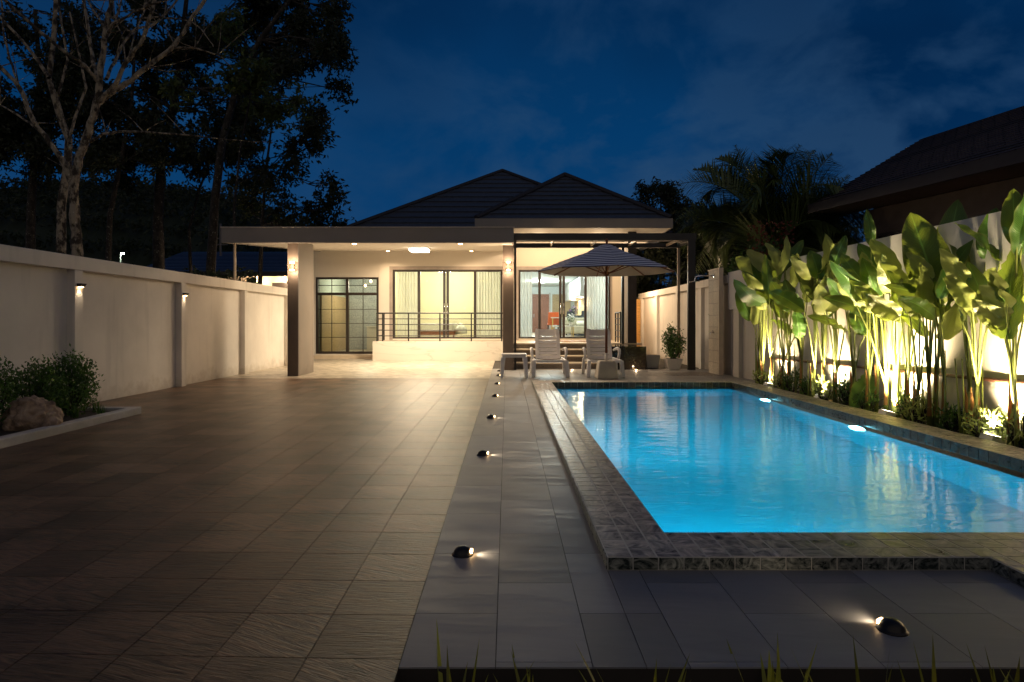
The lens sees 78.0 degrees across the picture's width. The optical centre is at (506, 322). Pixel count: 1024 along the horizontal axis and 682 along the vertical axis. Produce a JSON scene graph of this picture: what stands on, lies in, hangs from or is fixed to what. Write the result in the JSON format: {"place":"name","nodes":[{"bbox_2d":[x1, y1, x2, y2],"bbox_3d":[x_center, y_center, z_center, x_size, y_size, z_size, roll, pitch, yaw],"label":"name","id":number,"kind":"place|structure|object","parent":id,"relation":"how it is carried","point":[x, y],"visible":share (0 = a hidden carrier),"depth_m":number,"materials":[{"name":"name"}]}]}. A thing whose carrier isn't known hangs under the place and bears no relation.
{"place":"outdoors","nodes":[
{"label":"outdoors","id":0,"kind":"place"},
{"bbox_2d":[0,411,110,435],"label":"bed soil","id":1,"kind":"structure","parent":0,"point":[65,419],"depth_m":6.94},
{"bbox_2d":[0,356,32,426],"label":"box shrub","id":2,"kind":"object","parent":1,"relation":"on","point":[9,387],"visible":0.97,"depth_m":6.24,"materials":[{"name":"green plant"}]},
{"bbox_2d":[1,395,63,430],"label":"rock","id":3,"kind":"object","parent":1,"relation":"on","point":[28,413],"visible":0.69,"depth_m":6.16,"materials":[{"name":"stone"}]},
{"bbox_2d":[1,354,78,415],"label":"box shrub","id":4,"kind":"object","parent":1,"relation":"on","point":[45,386],"visible":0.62,"depth_m":6.72,"materials":[{"name":"green plant"}]},
{"bbox_2d":[39,343,103,415],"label":"box shrub","id":5,"kind":"object","parent":1,"relation":"on","point":[83,394],"visible":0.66,"depth_m":7.16,"materials":[{"name":"green plant"}]},
{"bbox_2d":[0,186,284,265],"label":"hill","id":6,"kind":"structure","parent":0,"point":[92,233],"depth_m":54.85,"materials":[{"name":"black plant"}]},
{"bbox_2d":[0,171,289,265],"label":"woodland","id":7,"kind":"object","parent":6,"relation":"on","point":[175,189],"visible":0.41,"depth_m":56.83,"materials":[{"name":"green plant"}]},
{"bbox_2d":[0,378,488,681],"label":"driveway paving","id":8,"kind":"structure","parent":0,"point":[224,530],"depth_m":3.33,"materials":[{"name":"tile"}]},
{"bbox_2d":[0,407,140,448],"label":"garden curb","id":9,"kind":"structure","parent":8,"relation":"on","point":[115,413],"depth_m":6.38,"materials":[{"name":"paint"}]},
{"bbox_2d":[0,244,286,414],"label":"boundary wall","id":10,"kind":"structure","parent":8,"relation":"on","point":[130,329],"depth_m":9.55,"materials":[{"name":"paint"}]},
{"bbox_2d":[223,359,494,378],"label":"carport floor","id":11,"kind":"structure","parent":0,"point":[347,368],"depth_m":14.41,"materials":[{"name":"tile"}]},
{"bbox_2d":[220,227,513,375],"bbox_3d":[-2.803,-0.700,16.050,5.915,3.600,6.700,0,0,0],"label":"carport","id":12,"kind":"object","parent":11,"relation":"on","point":[301,245],"visible":0.91,"depth_m":12.88,"materials":[{"name":"paint"}]},
{"bbox_2d":[301,384,487,681],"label":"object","id":13,"kind":"structure","parent":0,"point":[396,679],"depth_m":2.40,"materials":[{"name":"tile"}]},
{"bbox_2d":[0,0,1023,285],"label":"sky","id":14,"kind":"structure","parent":0,"point":[613,95],"materials":[{"name":"blue"}]},
{"bbox_2d":[532,293,550,331],"bbox_3d":[1.805,-0.508,33.831,1.050,2.103,0.133,0,0,0],"label":"entrance door","id":15,"kind":"structure","parent":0,"point":[545,304],"depth_m":33.83,"materials":[{"name":"white wood"}]},
{"bbox_2d":[534,297,546,327],"bbox_3d":[1.800,-0.525,33.825,0.700,1.650,0.009,0,0,0],"label":"door panel","id":16,"kind":"structure","parent":15,"relation":"in","point":[535,298],"depth_m":33.82,"materials":[{"name":"brown wood"}]},
{"bbox_2d":[541,294,548,328],"bbox_3d":[2.030,-0.478,33.863,0.440,2.043,0.065,0,0,0],"label":"door leaf","id":17,"kind":"structure","parent":15,"relation":"in","point":[542,295],"depth_m":33.83,"materials":[{"name":"brown wood"}]},
{"bbox_2d":[398,359,1023,681],"bbox_3d":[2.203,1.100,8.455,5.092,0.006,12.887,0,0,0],"label":"deck paving","id":18,"kind":"structure","parent":0,"point":[704,617],"depth_m":2.49,"materials":[{"name":"tile"}]},
{"bbox_2d":[452,545,472,557],"bbox_3d":[-0.210,1.077,2.990,0.104,0.041,0.104,0,0,0],"label":"deck light","id":19,"kind":"object","parent":18,"relation":"on","point":[462,551],"visible":1,"depth_m":2.96,"materials":[{"name":"brown"}]},
{"bbox_2d":[500,353,527,377],"bbox_3d":[0.140,0.861,12.650,0.549,0.471,0.460,0,0,0],"label":"side table","id":20,"kind":"object","parent":18,"relation":"on","point":[516,355],"visible":1,"depth_m":12.43,"materials":[{"name":"white plastic"}]},
{"bbox_2d":[530,329,569,376],"bbox_3d":[0.870,0.620,13.190,0.788,0.954,1.170,0,0,0],"label":"sun lounger","id":21,"kind":"object","parent":18,"relation":"on","point":[550,341],"visible":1,"depth_m":13.50,"materials":[{"name":"white plastic"}]},
{"bbox_2d":[581,329,624,376],"bbox_3d":[1.970,0.620,13.190,0.788,0.954,1.170,0,0,0],"label":"sun lounger","id":22,"kind":"object","parent":18,"relation":"on","point":[593,353],"visible":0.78,"depth_m":13.49,"materials":[{"name":"white plastic"}]},
{"bbox_2d":[514,233,696,369],"bbox_3d":[2.258,-0.475,15.240,4.204,3.150,1.380,0,0,0],"label":"pergola","id":23,"kind":"object","parent":18,"relation":"on","point":[683,239],"visible":0.86,"depth_m":14.56,"materials":[{"name":"black metal"}]},
{"bbox_2d":[537,238,675,378],"bbox_3d":[1.940,-0.272,12.360,2.513,2.737,2.513,0,0,22],"label":"parasol","id":24,"kind":"object","parent":18,"relation":"on","point":[606,260],"visible":1,"depth_m":12.19,"materials":[{"name":"grey fabric"}]},
{"bbox_2d":[600,344,645,369],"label":"granite plinth","id":25,"kind":"structure","parent":18,"relation":"on","point":[632,356],"depth_m":14.62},
{"bbox_2d":[646,354,659,367],"bbox_3d":[3.500,0.943,15.300,0.340,0.309,0.340,0,0,0],"label":"planter pot","id":26,"kind":"object","parent":18,"relation":"on","point":[652,360],"visible":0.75,"depth_m":15.15,"materials":[{"name":"concrete"}]},
{"bbox_2d":[663,358,682,369],"bbox_3d":[3.880,0.973,14.800,0.370,0.249,0.370,0,0,0],"label":"planter pot","id":27,"kind":"object","parent":18,"relation":"on","point":[672,364],"visible":0.97,"depth_m":14.65,"materials":[{"name":"concrete"}]},
{"bbox_2d":[661,322,686,358],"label":"potted tree","id":28,"kind":"object","parent":27,"relation":"in","point":[671,338],"visible":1,"depth_m":14.75,"materials":[{"name":"green plant"}]},
{"bbox_2d":[664,372,719,375],"bbox_3d":[3.895,1.094,13.450,0.950,0.004,0.900,0,0,0],"label":"drain grate","id":29,"kind":"object","parent":18,"relation":"on","point":[687,373],"visible":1,"depth_m":13.48,"materials":[{"name":"metal"}]},
{"bbox_2d":[690,268,722,374],"bbox_3d":[4.178,-0.018,13.453,0.595,2.229,0.735,0,0,0],"label":"shower panel","id":30,"kind":"object","parent":18,"relation":"on","point":[715,275],"visible":1,"depth_m":13.35,"materials":[{"name":"tile"}]},
{"bbox_2d":[532,380,1023,586],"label":"swimming pool","id":31,"kind":"structure","parent":18,"relation":"in","point":[628,533],"depth_m":3.08,"materials":[{"name":"stone"}]},
{"bbox_2d":[556,387,1023,531],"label":"water","id":32,"kind":"structure","parent":31,"relation":"in","point":[706,459],"depth_m":4.85,"materials":[{"name":"liquid"}]},
{"bbox_2d":[638,211,1023,439],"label":"boundary wall","id":33,"kind":"structure","parent":18,"relation":"on","point":[658,311],"depth_m":8.68,"materials":[{"name":"paint"}]},
{"bbox_2d":[772,357,1023,384],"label":"bamboo rail","id":34,"kind":"object","parent":33,"relation":"attached to","point":[958,376],"visible":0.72,"depth_m":6.86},
{"bbox_2d":[876,617,909,636],"bbox_3d":[1.374,1.077,2.255,0.104,0.041,0.104,0,0,0],"label":"deck light","id":35,"kind":"object","parent":18,"relation":"on","point":[892,626],"visible":1,"depth_m":2.23,"materials":[{"name":"brown"}]},
{"bbox_2d":[775,386,1006,443],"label":"planter soil","id":36,"kind":"structure","parent":0,"point":[897,417],"depth_m":7.38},
{"bbox_2d":[735,293,766,382],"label":"paddle leaf plant","id":37,"kind":"object","parent":36,"relation":"on","point":[753,314],"visible":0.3,"depth_m":11.45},
{"bbox_2d":[735,256,768,383],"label":"paddle leaf plant","id":38,"kind":"object","parent":36,"relation":"on","point":[749,278],"visible":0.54,"depth_m":10.79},
{"bbox_2d":[733,249,789,387],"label":"paddle leaf plant","id":39,"kind":"object","parent":36,"relation":"on","point":[760,263],"visible":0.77,"depth_m":10.35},
{"bbox_2d":[765,235,794,389],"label":"paddle leaf plant","id":40,"kind":"object","parent":36,"relation":"on","point":[779,263],"visible":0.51,"depth_m":10.10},
{"bbox_2d":[770,240,803,387],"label":"paddle leaf plant","id":41,"kind":"object","parent":36,"relation":"on","point":[798,246],"visible":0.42,"depth_m":10.23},
{"bbox_2d":[769,253,810,393],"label":"paddle leaf plant","id":42,"kind":"object","parent":36,"relation":"on","point":[799,325],"visible":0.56,"depth_m":9.43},
{"bbox_2d":[781,368,804,392],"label":"plant","id":43,"kind":"object","parent":36,"relation":"on","point":[787,378],"visible":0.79,"depth_m":9.72,"materials":[{"name":"green plant"}]},
{"bbox_2d":[770,250,830,396],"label":"paddle leaf plant","id":44,"kind":"object","parent":36,"relation":"on","point":[809,270],"visible":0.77,"depth_m":8.91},
{"bbox_2d":[796,375,818,395],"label":"plant","id":45,"kind":"object","parent":36,"relation":"on","point":[803,386],"visible":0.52,"depth_m":9.29,"materials":[{"name":"green plant"}]},
{"bbox_2d":[799,234,835,386],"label":"paddle leaf plant","id":46,"kind":"object","parent":36,"relation":"on","point":[819,304],"visible":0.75,"depth_m":8.77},
{"bbox_2d":[810,374,832,400],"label":"plant","id":47,"kind":"object","parent":36,"relation":"on","point":[823,393],"visible":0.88,"depth_m":8.73,"materials":[{"name":"green plant"}]},
{"bbox_2d":[807,235,847,402],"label":"paddle leaf plant","id":48,"kind":"object","parent":36,"relation":"on","point":[839,248],"visible":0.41,"depth_m":8.54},
{"bbox_2d":[833,373,857,405],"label":"plant","id":49,"kind":"object","parent":36,"relation":"on","point":[844,395],"visible":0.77,"depth_m":8.27,"materials":[{"name":"green plant"}]},
{"bbox_2d":[827,259,871,391],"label":"paddle leaf plant","id":50,"kind":"object","parent":36,"relation":"on","point":[856,323],"visible":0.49,"depth_m":8.16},
{"bbox_2d":[822,209,878,409],"bbox_3d":[4.228,-0.131,7.607,0.859,2.463,0.385,0,0,-17],"label":"paddle leaf plant","id":51,"kind":"object","parent":36,"relation":"on","point":[850,266],"visible":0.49,"depth_m":7.62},
{"bbox_2d":[830,243,887,411],"bbox_3d":[4.243,0.063,7.551,0.551,2.078,0.971,0,0,37],"label":"paddle leaf plant","id":52,"kind":"object","parent":36,"relation":"on","point":[843,276],"visible":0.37,"depth_m":7.70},
{"bbox_2d":[849,374,876,408],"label":"low shrub","id":53,"kind":"object","parent":36,"relation":"on","point":[859,386],"visible":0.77,"depth_m":7.81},
{"bbox_2d":[851,390,883,411],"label":"plant","id":54,"kind":"object","parent":36,"relation":"on","point":[873,401],"visible":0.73,"depth_m":7.68,"materials":[{"name":"green plant"}]},
{"bbox_2d":[849,258,896,411],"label":"paddle leaf plant","id":55,"kind":"object","parent":36,"relation":"on","point":[868,277],"visible":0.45,"depth_m":7.38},
{"bbox_2d":[854,253,904,416],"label":"paddle leaf plant","id":56,"kind":"object","parent":36,"relation":"on","point":[861,291],"visible":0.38,"depth_m":7.18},
{"bbox_2d":[865,239,916,418],"bbox_3d":[4.316,0.081,7.000,0.963,2.039,0.387,0,0,-12],"label":"paddle leaf plant","id":57,"kind":"object","parent":36,"relation":"on","point":[885,308],"visible":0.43,"depth_m":6.97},
{"bbox_2d":[886,386,920,420],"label":"plant","id":58,"kind":"object","parent":36,"relation":"on","point":[900,401],"visible":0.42,"depth_m":6.99,"materials":[{"name":"green plant"}]},
{"bbox_2d":[887,270,928,421],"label":"paddle leaf plant","id":59,"kind":"object","parent":36,"relation":"on","point":[911,318],"visible":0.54,"depth_m":6.79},
{"bbox_2d":[897,388,937,424],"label":"plant","id":60,"kind":"object","parent":36,"relation":"on","point":[922,414],"visible":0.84,"depth_m":6.71,"materials":[{"name":"green plant"}]},
{"bbox_2d":[899,212,950,426],"bbox_3d":[4.221,-0.033,6.521,0.737,2.267,0.354,0,0,-25],"label":"paddle leaf plant","id":61,"kind":"object","parent":36,"relation":"on","point":[923,241],"visible":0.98,"depth_m":6.58,"materials":[{"name":"plant"}]},
{"bbox_2d":[883,199,967,427],"bbox_3d":[4.383,-0.107,6.589,0.951,2.416,0.453,0,0,0],"label":"paddle leaf plant","id":62,"kind":"object","parent":36,"relation":"on","point":[952,324],"visible":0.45,"depth_m":6.55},
{"bbox_2d":[908,240,972,426],"bbox_3d":[4.428,0.143,6.430,0.342,1.915,0.595,0,0,-8],"label":"paddle leaf plant","id":63,"kind":"object","parent":36,"relation":"on","point":[940,291],"visible":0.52,"depth_m":6.38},
{"bbox_2d":[932,402,969,433],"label":"plant","id":64,"kind":"object","parent":36,"relation":"on","point":[952,417],"visible":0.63,"depth_m":6.29,"materials":[{"name":"green plant"}]},
{"bbox_2d":[949,244,972,433],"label":"paddle leaf plant","id":65,"kind":"object","parent":36,"relation":"on","point":[969,364],"visible":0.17,"depth_m":6.19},
{"bbox_2d":[939,208,999,429],"bbox_3d":[4.327,0.005,5.894,0.696,2.191,0.228,0,0,-19],"label":"paddle leaf plant","id":66,"kind":"object","parent":36,"relation":"on","point":[959,289],"visible":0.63,"depth_m":5.82,"materials":[{"name":"plant"}]},
{"bbox_2d":[942,222,1001,436],"bbox_3d":[4.551,0.086,6.021,0.901,2.031,0.449,0,0,-26],"label":"paddle leaf plant","id":67,"kind":"object","parent":36,"relation":"on","point":[976,280],"visible":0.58,"depth_m":5.89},
{"bbox_2d":[958,404,1002,437],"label":"plant","id":68,"kind":"object","parent":36,"relation":"on","point":[989,421],"visible":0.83,"depth_m":5.83,"materials":[{"name":"green plant"}]},
{"bbox_2d":[971,193,1023,446],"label":"paddle leaf plant","id":69,"kind":"object","parent":36,"relation":"on","point":[991,308],"visible":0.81,"depth_m":5.45,"materials":[{"name":"plant"}]},
{"bbox_2d":[977,188,1023,446],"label":"paddle leaf plant","id":70,"kind":"object","parent":36,"relation":"on","point":[1009,275],"visible":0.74,"depth_m":5.45,"materials":[{"name":"plant"}]},
{"bbox_2d":[990,404,1023,448],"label":"plant","id":71,"kind":"object","parent":36,"relation":"on","point":[1003,420],"visible":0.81,"depth_m":5.49,"materials":[{"name":"green plant"}]},
{"label":"ground","id":72,"kind":"structure","parent":0,"visible":0},
{"bbox_2d":[0,0,87,253],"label":"pale tree","id":73,"kind":"object","parent":72,"relation":"on","point":[61,212],"visible":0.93,"depth_m":12.12,"materials":[{"name":"brown plant"}]},
{"bbox_2d":[0,0,129,248],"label":"tall tree","id":74,"kind":"object","parent":72,"relation":"on","point":[19,136],"visible":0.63,"depth_m":20.13,"materials":[{"name":"green plant"}]},
{"bbox_2d":[36,0,186,260],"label":"tall tree","id":75,"kind":"object","parent":72,"relation":"on","point":[116,160],"visible":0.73,"depth_m":20.23,"materials":[{"name":"green plant"}]},
{"bbox_2d":[0,0,272,256],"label":"pale tree","id":76,"kind":"object","parent":72,"relation":"on","point":[74,173],"visible":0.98,"depth_m":10.36,"materials":[{"name":"brown plant"}]},
{"bbox_2d":[35,0,294,268],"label":"tall tree","id":77,"kind":"object","parent":72,"relation":"on","point":[185,153],"visible":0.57,"depth_m":21.35,"materials":[{"name":"green plant"}]},
{"bbox_2d":[137,94,270,273],"bbox_3d":[-10.779,-3.794,23.112,3.930,9.828,4.328,0,0,0],"label":"slender tree","id":78,"kind":"object","parent":72,"relation":"on","point":[203,173],"visible":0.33,"depth_m":22.95,"materials":[{"name":"green plant"}]},
{"bbox_2d":[146,252,286,287],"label":"neighbour house","id":79,"kind":"structure","parent":72,"relation":"on","point":[274,268],"depth_m":24.68,"materials":[{"name":"black metal"}]},
{"bbox_2d":[175,265,260,283],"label":"hedge","id":80,"kind":"object","parent":72,"relation":"on","point":[253,279],"visible":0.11,"depth_m":15.91,"materials":[{"name":"green plant"}]},
{"bbox_2d":[157,4,319,280],"bbox_3d":[-6.581,-2.865,14.857,3.528,7.970,3.652,0,0,0],"label":"slender tree","id":81,"kind":"object","parent":72,"relation":"on","point":[256,77],"visible":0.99,"depth_m":13.95,"materials":[{"name":"green plant"}]},
{"bbox_2d":[205,0,359,276],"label":"tall tree","id":82,"kind":"object","parent":72,"relation":"on","point":[330,45],"visible":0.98,"depth_m":19.94,"materials":[{"name":"green plant"}]},
{"bbox_2d":[219,90,356,283],"bbox_3d":[-6.790,-2.713,19.063,4.329,7.665,4.648,0,0,0],"label":"slender tree","id":83,"kind":"object","parent":72,"relation":"on","point":[314,131],"visible":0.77,"depth_m":18.65,"materials":[{"name":"green plant"}]},
{"bbox_2d":[314,169,673,368],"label":"house","id":84,"kind":"structure","parent":72,"relation":"on","point":[564,202],"depth_m":19.37,"materials":[{"name":"paint"}]},
{"bbox_2d":[320,295,345,350],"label":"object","id":85,"kind":"object","parent":84,"relation":"on","point":[338,316],"visible":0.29,"depth_m":20.93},
{"bbox_2d":[316,277,378,353],"bbox_3d":[-4.900,-0.207,19.440,1.920,2.346,0.103,0,0,0],"label":"paned door","id":86,"kind":"structure","parent":84,"relation":"in","point":[347,285],"depth_m":19.39,"materials":[{"name":"clear glass"}]},
{"bbox_2d":[366,318,375,349],"bbox_3d":[-4.380,0.398,22.227,0.980,1.143,0.715,0,0,0],"label":"sink counter","id":87,"kind":"object","parent":84,"relation":"on","point":[371,331],"visible":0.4,"depth_m":21.90,"materials":[{"name":"white stone"}]},
{"bbox_2d":[397,272,417,336],"bbox_3d":[-3.070,-0.569,19.720,0.700,2.163,0.086,0,0,0],"label":"curtain","id":88,"kind":"object","parent":84,"relation":"hanging from","point":[407,291],"visible":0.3,"depth_m":19.72,"materials":[{"name":"white fabric"}]},
{"bbox_2d":[376,312,502,340],"bbox_3d":[-1.929,0.132,18.110,3.618,0.823,0.040,0,0,0],"label":"railing","id":89,"kind":"object","parent":84,"relation":"on","point":[439,324],"visible":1,"depth_m":18.10,"materials":[{"name":"black metal"}]},
{"bbox_2d":[420,323,467,336],"bbox_3d":[-2.190,0.283,21.900,1.720,0.520,2.000,0,0,0],"label":"bed","id":90,"kind":"object","parent":84,"relation":"on","point":[436,327],"visible":0.71,"depth_m":20.92,"materials":[{"name":"beige fabric"}]},
{"bbox_2d":[389,266,502,339],"bbox_3d":[-1.820,-0.585,19.404,3.560,2.250,0.172,0,0,0],"label":"bedroom sliding door","id":91,"kind":"structure","parent":84,"relation":"in","point":[392,269],"depth_m":19.37,"materials":[{"name":"clear glass"}]},
{"bbox_2d":[476,272,499,336],"bbox_3d":[-0.590,-0.569,19.719,0.780,2.163,0.088,0,0,0],"label":"curtain","id":92,"kind":"object","parent":84,"relation":"hanging from","point":[487,291],"visible":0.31,"depth_m":19.72,"materials":[{"name":"white fabric"}]},
{"bbox_2d":[520,272,531,336],"bbox_3d":[0.580,-0.569,19.720,0.400,2.163,0.086,0,0,0],"label":"curtain","id":93,"kind":"object","parent":84,"relation":"hanging from","point":[525,304],"visible":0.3,"depth_m":19.72,"materials":[{"name":"white fabric"}]},
{"bbox_2d":[547,312,558,328],"bbox_3d":[2.020,0.053,27.681,0.500,0.980,0.518,0,0,0],"label":"dining chair","id":94,"kind":"object","parent":84,"relation":"on","point":[554,314],"visible":0.77,"depth_m":27.47,"materials":[{"name":"fabric"}]},
{"bbox_2d":[552,294,570,316],"bbox_3d":[2.910,-0.845,33.810,0.980,1.290,0.020,0,0,0],"label":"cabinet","id":95,"kind":"object","parent":84,"relation":"attached to","point":[555,298],"visible":0.34,"depth_m":33.80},
{"bbox_2d":[516,266,611,339],"bbox_3d":[1.764,-0.585,19.434,3.022,2.250,0.172,0,0,0],"label":"living sliding door","id":96,"kind":"structure","parent":84,"relation":"in","point":[519,269],"depth_m":19.41,"materials":[{"name":"clear glass"}]},
{"bbox_2d":[565,277,583,335],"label":"kitchen units","id":97,"kind":"object","parent":84,"relation":"on","point":[574,290],"visible":0.48,"depth_m":28.28,"materials":[{"name":"white laminate"}]},
{"bbox_2d":[565,318,583,333],"bbox_3d":[2.700,0.123,23.700,1.200,0.600,1.000,0,0,0],"label":"sofa","id":98,"kind":"object","parent":84,"relation":"on","point":[578,323],"visible":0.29,"depth_m":23.23,"materials":[{"name":"fabric"}]},
{"bbox_2d":[587,277,604,336],"bbox_3d":[2.815,-0.569,19.720,0.670,2.163,0.086,0,0,0],"label":"curtain","id":99,"kind":"object","parent":84,"relation":"hanging from","point":[595,302],"visible":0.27,"depth_m":19.72,"materials":[{"name":"white fabric"}]},
{"bbox_2d":[630,176,711,284],"bbox_3d":[7.752,-2.959,30.084,4.343,8.158,5.108,0,0,0],"label":"slender tree","id":100,"kind":"object","parent":72,"relation":"on","point":[667,194],"visible":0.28,"depth_m":28.67,"materials":[{"name":"green plant"}]},
{"bbox_2d":[808,106,1023,238],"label":"neighbour house","id":101,"kind":"structure","parent":72,"relation":"on","point":[976,168],"depth_m":12.59,"materials":[{"name":"tile"}]},
{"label":"neighbour ground","id":102,"kind":"structure","parent":0,"visible":0},
{"bbox_2d":[637,202,730,298],"bbox_3d":[6.787,-1.584,23.850,6.111,5.408,5.199,0,0,0],"label":"leafy tree","id":103,"kind":"object","parent":102,"relation":"on","point":[667,257],"visible":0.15,"depth_m":22.55,"materials":[{"name":"green plant"}]},
{"bbox_2d":[708,219,797,331],"bbox_3d":[5.789,-0.503,14.045,2.322,3.382,2.135,0,0,-38],"label":"tree","id":104,"kind":"object","parent":102,"relation":"on","point":[775,242],"visible":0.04,"depth_m":13.45,"materials":[{"name":"green plant"}]},
{"bbox_2d":[672,144,869,274],"bbox_3d":[7.242,-1.888,15.404,5.787,6.041,4.911,0,0,0],"label":"coconut palm","id":105,"kind":"object","parent":102,"relation":"on","point":[750,206],"visible":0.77,"depth_m":15.39,"materials":[{"name":"green plant"}]},
{"bbox_2d":[708,193,864,278],"bbox_3d":[8.749,-1.398,19.855,5.493,5.035,4.804,0,0,0],"label":"leafy tree","id":106,"kind":"object","parent":102,"relation":"on","point":[732,249],"visible":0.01,"depth_m":18.46,"materials":[{"name":"green plant"}]},
{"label":"planting bed soil","id":107,"kind":"structure","parent":0,"visible":0},
{"bbox_2d":[436,618,534,681],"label":"bladed plant","id":108,"kind":"object","parent":107,"relation":"on","point":[440,677],"visible":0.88,"depth_m":1.98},
{"bbox_2d":[577,646,689,681],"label":"bladed plant","id":109,"kind":"object","parent":107,"relation":"on","point":[655,676],"visible":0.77,"depth_m":1.95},
{"bbox_2d":[727,632,816,681],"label":"bladed plant","id":110,"kind":"object","parent":107,"relation":"on","point":[771,677],"visible":0.94,"depth_m":1.91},
{"bbox_2d":[774,638,891,681],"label":"bladed plant","id":111,"kind":"object","parent":107,"relation":"on","point":[857,672],"visible":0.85,"depth_m":1.87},
{"bbox_2d":[898,640,1009,681],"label":"bladed plant","id":112,"kind":"object","parent":107,"relation":"on","point":[934,679],"visible":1,"depth_m":1.86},
{"bbox_2d":[967,646,1019,681],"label":"bladed plant","id":113,"kind":"object","parent":107,"relation":"on","point":[1017,677],"visible":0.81,"depth_m":1.84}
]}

